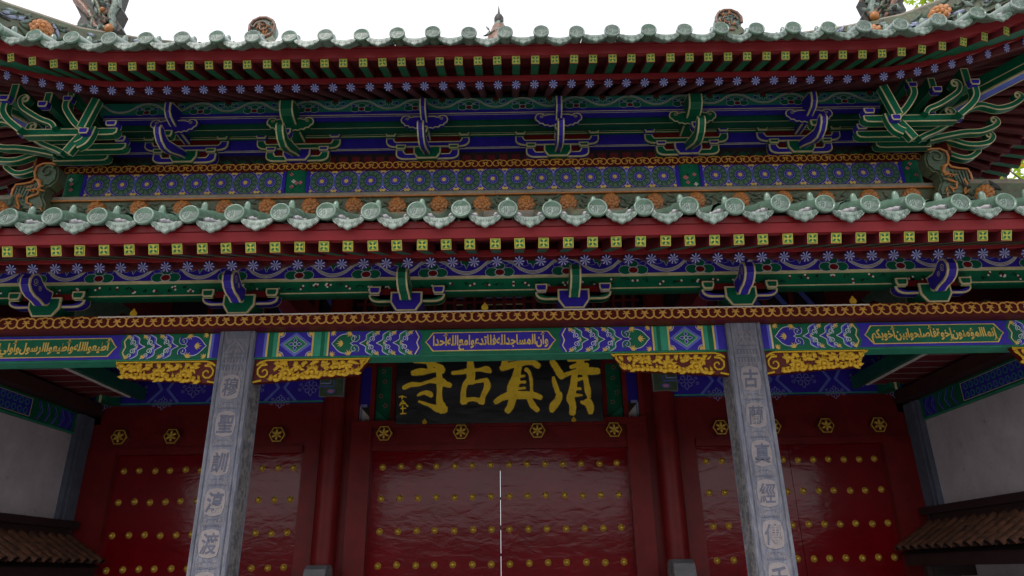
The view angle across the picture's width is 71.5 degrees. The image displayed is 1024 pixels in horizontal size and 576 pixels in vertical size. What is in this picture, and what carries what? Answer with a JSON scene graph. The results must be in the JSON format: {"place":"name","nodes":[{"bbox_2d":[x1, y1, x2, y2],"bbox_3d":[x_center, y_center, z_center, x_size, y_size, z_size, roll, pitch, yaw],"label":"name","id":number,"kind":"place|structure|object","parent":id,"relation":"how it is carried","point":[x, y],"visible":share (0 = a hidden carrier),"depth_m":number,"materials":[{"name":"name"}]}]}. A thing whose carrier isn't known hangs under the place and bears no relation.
{"place":"outdoors","nodes":[
{"label":"outdoors","id":0,"kind":"place"},
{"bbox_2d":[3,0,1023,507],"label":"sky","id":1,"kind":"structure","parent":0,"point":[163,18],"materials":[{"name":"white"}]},
{"bbox_2d":[903,0,1007,178],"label":"plane tree","id":2,"kind":"object","parent":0,"point":[921,2],"visible":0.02,"depth_m":19.97,"materials":[{"name":"green plant"}]},
{"bbox_2d":[1000,160,1023,178],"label":"plane tree","id":3,"kind":"object","parent":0,"point":[1018,174],"visible":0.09,"depth_m":13.62,"materials":[{"name":"green plant"}]},
{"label":"platform","id":4,"kind":"structure","parent":0,"visible":0},
{"bbox_2d":[0,305,146,532],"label":"porch side wall","id":5,"kind":"structure","parent":4,"relation":"on","point":[47,421],"depth_m":7.57,"materials":[{"name":"paint"}]},
{"bbox_2d":[0,512,104,575],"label":"tiled canopy","id":6,"kind":"object","parent":5,"relation":"attached to","point":[35,546],"visible":1,"depth_m":7.02,"materials":[{"name":"tile"}]},
{"bbox_2d":[303,565,332,575],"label":"door pier stone","id":7,"kind":"object","parent":4,"relation":"on","point":[317,570],"visible":1,"depth_m":7.43,"materials":[{"name":"grey stone"}]},
{"bbox_2d":[0,0,1023,575],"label":"gate building","id":8,"kind":"structure","parent":4,"relation":"on","point":[682,176],"depth_m":6.95,"materials":[{"name":"red wood"}]},
{"bbox_2d":[130,308,136,315],"bbox_3d":[-3.027,0.195,5.687,0.056,0.067,0.008,-1,-22,0],"label":"leaf hook","id":9,"kind":"object","parent":8,"relation":"attached to","point":[133,312],"visible":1,"depth_m":5.68,"materials":[{"name":"paint"}]},
{"bbox_2d":[97,454,202,575],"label":"door leaf","id":10,"kind":"structure","parent":8,"relation":"in","point":[149,528],"depth_m":8.09,"materials":[{"name":"paint"}]},
{"bbox_2d":[238,452,302,575],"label":"door leaf","id":11,"kind":"structure","parent":8,"relation":"in","point":[267,549],"depth_m":8.08,"materials":[{"name":"paint"}]},
{"bbox_2d":[365,450,500,575],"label":"door leaf","id":12,"kind":"structure","parent":8,"relation":"in","point":[431,513],"depth_m":8.09,"materials":[{"name":"paint"}]},
{"bbox_2d":[98,304,869,317],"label":"trim","id":13,"kind":"structure","parent":8,"relation":"attached to","point":[481,310],"depth_m":5.69,"materials":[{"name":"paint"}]},
{"bbox_2d":[481,303,487,309],"bbox_3d":[-0.218,0.146,5.688,0.056,0.067,0.008,-1,-22,0],"label":"leaf hook","id":14,"kind":"object","parent":8,"relation":"attached to","point":[484,306],"visible":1,"depth_m":5.68,"materials":[{"name":"paint"}]},
{"bbox_2d":[395,359,602,424],"bbox_3d":[-0.155,1.087,8.403,2.415,1.000,0.072,-1,-14,0],"label":"name plaque","id":15,"kind":"object","parent":8,"relation":"attached to","point":[526,391],"visible":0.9,"depth_m":8.34,"materials":[{"name":"paint"}]},
{"bbox_2d":[500,447,635,575],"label":"door leaf","id":16,"kind":"structure","parent":8,"relation":"in","point":[565,511],"depth_m":8.08,"materials":[{"name":"paint"}]},
{"bbox_2d":[695,441,806,575],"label":"door leaf","id":17,"kind":"structure","parent":8,"relation":"in","point":[721,511],"depth_m":8.07,"materials":[{"name":"paint"}]},
{"bbox_2d":[787,443,905,575],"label":"door leaf","id":18,"kind":"structure","parent":8,"relation":"in","point":[847,523],"depth_m":8.07,"materials":[{"name":"paint"}]},
{"bbox_2d":[849,296,856,303],"bbox_3d":[2.727,0.093,5.689,0.056,0.067,0.008,-1,-22,0],"label":"leaf hook","id":19,"kind":"object","parent":8,"relation":"attached to","point":[852,300],"visible":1,"depth_m":5.68,"materials":[{"name":"paint"}]},
{"bbox_2d":[668,559,696,575],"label":"door pier stone","id":20,"kind":"object","parent":4,"relation":"on","point":[681,567],"visible":1,"depth_m":7.42,"materials":[{"name":"grey stone"}]},
{"bbox_2d":[850,288,1023,575],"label":"porch side wall","id":21,"kind":"structure","parent":4,"relation":"on","point":[964,414],"depth_m":7.32,"materials":[{"name":"plaster"},{"name":"painted wood"},{"name":"grey stone"}]},
{"bbox_2d":[894,491,1023,575],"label":"tiled canopy","id":22,"kind":"object","parent":21,"relation":"attached to","point":[962,538],"visible":1,"depth_m":6.80,"materials":[{"name":"tile"}]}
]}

